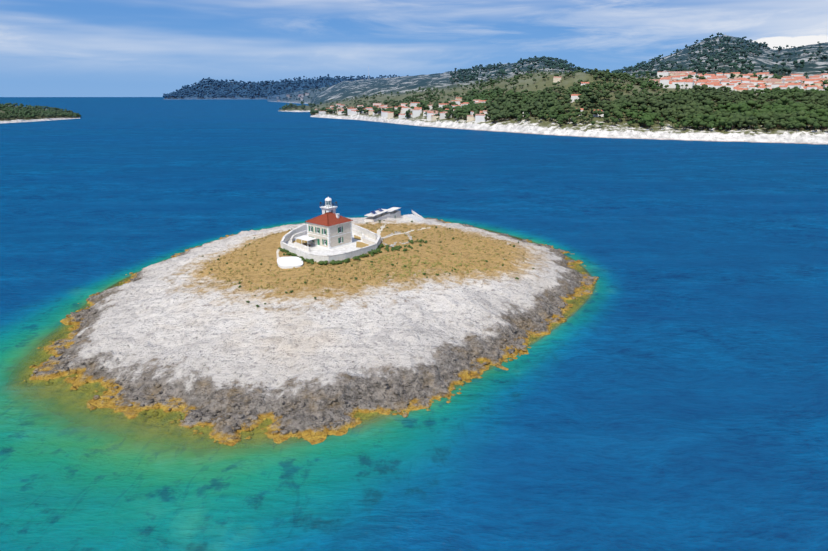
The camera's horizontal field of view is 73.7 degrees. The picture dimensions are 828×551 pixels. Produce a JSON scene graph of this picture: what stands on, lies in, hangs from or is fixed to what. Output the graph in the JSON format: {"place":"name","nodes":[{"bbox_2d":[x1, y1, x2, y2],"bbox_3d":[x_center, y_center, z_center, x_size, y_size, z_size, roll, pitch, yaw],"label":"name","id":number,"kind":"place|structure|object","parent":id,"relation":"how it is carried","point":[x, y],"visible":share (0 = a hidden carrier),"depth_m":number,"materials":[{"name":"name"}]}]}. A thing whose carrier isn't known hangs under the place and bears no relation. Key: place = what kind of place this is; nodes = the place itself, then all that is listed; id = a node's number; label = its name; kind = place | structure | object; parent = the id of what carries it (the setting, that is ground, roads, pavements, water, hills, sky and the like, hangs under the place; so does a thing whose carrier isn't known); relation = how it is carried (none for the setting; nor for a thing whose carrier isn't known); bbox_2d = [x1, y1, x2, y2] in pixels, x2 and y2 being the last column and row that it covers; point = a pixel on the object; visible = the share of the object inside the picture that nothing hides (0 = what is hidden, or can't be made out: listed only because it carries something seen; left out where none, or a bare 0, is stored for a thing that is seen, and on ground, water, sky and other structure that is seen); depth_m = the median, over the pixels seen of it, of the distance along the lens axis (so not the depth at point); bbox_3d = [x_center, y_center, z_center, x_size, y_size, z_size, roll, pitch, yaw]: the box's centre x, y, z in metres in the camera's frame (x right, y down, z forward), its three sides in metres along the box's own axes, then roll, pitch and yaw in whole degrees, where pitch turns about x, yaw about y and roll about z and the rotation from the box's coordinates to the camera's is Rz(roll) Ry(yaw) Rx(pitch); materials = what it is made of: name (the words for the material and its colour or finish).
{"place":"outdoors","nodes":[
{"label":"outdoors","id":0,"kind":"place"},
{"bbox_2d":[0,106,77,123],"bbox_3d":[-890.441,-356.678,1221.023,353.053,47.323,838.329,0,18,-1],"label":"island","id":1,"kind":"structure","parent":0,"point":[19,120],"depth_m":1052.88,"materials":[{"name":"white stone"}]},
{"bbox_2d":[0,103,80,119],"bbox_3d":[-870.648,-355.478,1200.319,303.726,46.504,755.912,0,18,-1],"label":"trees","id":2,"kind":"object","parent":1,"relation":"on","point":[50,112],"visible":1,"depth_m":1133.29,"materials":[{"name":"green plant"}]},
{"bbox_2d":[163,77,364,98],"bbox_3d":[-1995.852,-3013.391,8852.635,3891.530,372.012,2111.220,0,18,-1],"label":"ridge terrain","id":3,"kind":"structure","parent":0,"point":[236,96],"depth_m":8631.76,"materials":[{"name":"green plant"}]},
{"bbox_2d":[163,74,408,98],"bbox_3d":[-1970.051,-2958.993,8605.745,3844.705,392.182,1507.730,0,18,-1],"label":"distant headland","id":4,"kind":"structure","parent":0,"point":[185,91],"depth_m":8633.15,"materials":[{"name":"green plant"}]},
{"bbox_2d":[278,105,312,111],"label":"islet terrain","id":5,"kind":"structure","parent":0,"point":[300,109],"depth_m":1692.92,"materials":[{"name":"white stone"}]},
{"bbox_2d":[279,101,315,110],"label":"trees","id":6,"kind":"object","parent":5,"relation":"on","point":[290,105],"visible":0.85,"depth_m":1713.74,"materials":[{"name":"green plant"}]},
{"bbox_2d":[267,86,330,103],"bbox_3d":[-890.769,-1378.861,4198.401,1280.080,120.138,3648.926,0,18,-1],"label":"shore terrain","id":7,"kind":"structure","parent":0,"point":[307,100],"depth_m":4065.02,"materials":[{"name":"grey stone"}]},
{"bbox_2d":[268,85,328,100],"bbox_3d":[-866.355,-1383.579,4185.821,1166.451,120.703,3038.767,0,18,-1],"label":"pines","id":8,"kind":"object","parent":7,"relation":"on","point":[299,93],"visible":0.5,"depth_m":4060.02,"materials":[{"name":"green plant"}]},
{"bbox_2d":[277,71,827,122],"bbox_3d":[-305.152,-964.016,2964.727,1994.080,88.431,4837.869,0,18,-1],"label":"village houses","id":9,"kind":"structure","parent":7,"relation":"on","point":[717,80],"depth_m":873.17,"materials":[{"name":"tile"}]},
{"bbox_2d":[16,216,595,445],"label":"island terrain","id":10,"kind":"structure","parent":0,"point":[255,343],"depth_m":103.14,"materials":[{"name":"white stone"}]},
{"bbox_2d":[277,256,302,268],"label":"concrete slab","id":11,"kind":"structure","parent":10,"relation":"on","point":[288,262],"depth_m":131.22,"materials":[{"name":"white concrete"}]},
{"bbox_2d":[278,247,302,257],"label":"hedge shrubs","id":12,"kind":"object","parent":10,"relation":"on","point":[288,252],"visible":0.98,"depth_m":138.44,"materials":[{"name":"green plant"}]},
{"bbox_2d":[21,216,598,443],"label":"loose stones","id":13,"kind":"object","parent":10,"relation":"on","point":[284,431],"visible":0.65,"depth_m":96.75,"materials":[{"name":"grey stone"}]},
{"bbox_2d":[286,230,375,254],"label":"yard paving","id":14,"kind":"structure","parent":10,"relation":"on","point":[336,250],"depth_m":144.85,"materials":[{"name":"white stone"}]},
{"bbox_2d":[295,236,316,245],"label":"pergola terrace","id":15,"kind":"structure","parent":14,"relation":"on","point":[307,238],"depth_m":146.26,"materials":[{"name":"white"}]},
{"bbox_2d":[305,197,352,248],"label":"lighthouse","id":16,"kind":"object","parent":14,"relation":"on","point":[329,228],"depth_m":146.06,"materials":[{"name":"stone"}]},
{"bbox_2d":[280,223,380,263],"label":"yard walls","id":17,"kind":"structure","parent":14,"relation":"on","point":[292,234],"depth_m":142.74,"materials":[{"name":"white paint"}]},
{"bbox_2d":[293,235,368,247],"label":"yard grass beds","id":18,"kind":"object","parent":14,"relation":"on","point":[360,244],"visible":0.59,"depth_m":150.63,"materials":[{"name":"brown plant"}]},
{"bbox_2d":[301,244,384,264],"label":"hedge shrubs","id":19,"kind":"object","parent":10,"relation":"on","point":[372,252],"visible":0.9,"depth_m":133.03,"materials":[{"name":"green plant"}]},
{"bbox_2d":[200,223,525,292],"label":"grass tufts","id":20,"kind":"object","parent":10,"relation":"on","point":[374,273],"visible":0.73,"depth_m":134.38,"materials":[{"name":"brown plant"}]},
{"bbox_2d":[202,220,534,306],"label":"scrub","id":21,"kind":"object","parent":10,"relation":"on","point":[370,261],"visible":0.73,"depth_m":132.05,"materials":[{"name":"green plant"}]},
{"bbox_2d":[364,207,400,221],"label":"store house","id":22,"kind":"structure","parent":10,"relation":"on","point":[393,212],"depth_m":192.75,"materials":[{"name":"white paint"}]},
{"bbox_2d":[377,223,387,235],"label":"path to store","id":23,"kind":"structure","parent":10,"relation":"on","point":[379,230],"depth_m":165.78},
{"bbox_2d":[381,231,412,246],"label":"garden dry stone wall","id":24,"kind":"structure","parent":10,"relation":"on","point":[409,236],"depth_m":153.96,"materials":[{"name":"beige stone"}]},
{"bbox_2d":[381,227,429,237],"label":"path to landing","id":25,"kind":"structure","parent":10,"relation":"on","point":[403,233],"depth_m":162.50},
{"bbox_2d":[384,239,427,250],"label":"scrub","id":26,"kind":"object","parent":10,"relation":"on","point":[399,246],"visible":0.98,"depth_m":144.93,"materials":[{"name":"green plant"}]},
{"bbox_2d":[403,210,424,221],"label":"landing ramp","id":27,"kind":"structure","parent":10,"relation":"on","point":[412,217],"depth_m":193.60,"materials":[{"name":"concrete"}]},
{"bbox_2d":[0,97,827,550],"bbox_3d":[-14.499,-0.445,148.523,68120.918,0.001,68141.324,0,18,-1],"label":"sea","id":28,"kind":"structure","parent":0,"point":[664,387],"depth_m":103.76,"materials":[{"name":"liquid"}]},
{"bbox_2d":[310,35,827,143],"bbox_3d":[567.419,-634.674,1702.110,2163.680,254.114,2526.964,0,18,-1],"label":"coast terrain","id":29,"kind":"structure","parent":0,"point":[401,85],"depth_m":912.82,"materials":[{"name":"green plant"}]},
{"bbox_2d":[310,67,827,132],"bbox_3d":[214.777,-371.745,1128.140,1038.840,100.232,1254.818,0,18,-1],"label":"trees","id":30,"kind":"object","parent":29,"relation":"on","point":[692,107],"visible":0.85,"depth_m":714.46,"materials":[{"name":"green plant"}]},
{"bbox_2d":[449,32,827,84],"bbox_3d":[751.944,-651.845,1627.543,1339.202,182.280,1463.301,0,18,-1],"label":"hills","id":31,"kind":"structure","parent":0,"point":[565,65],"depth_m":1391.46,"materials":[{"name":"green plant"}]}
]}

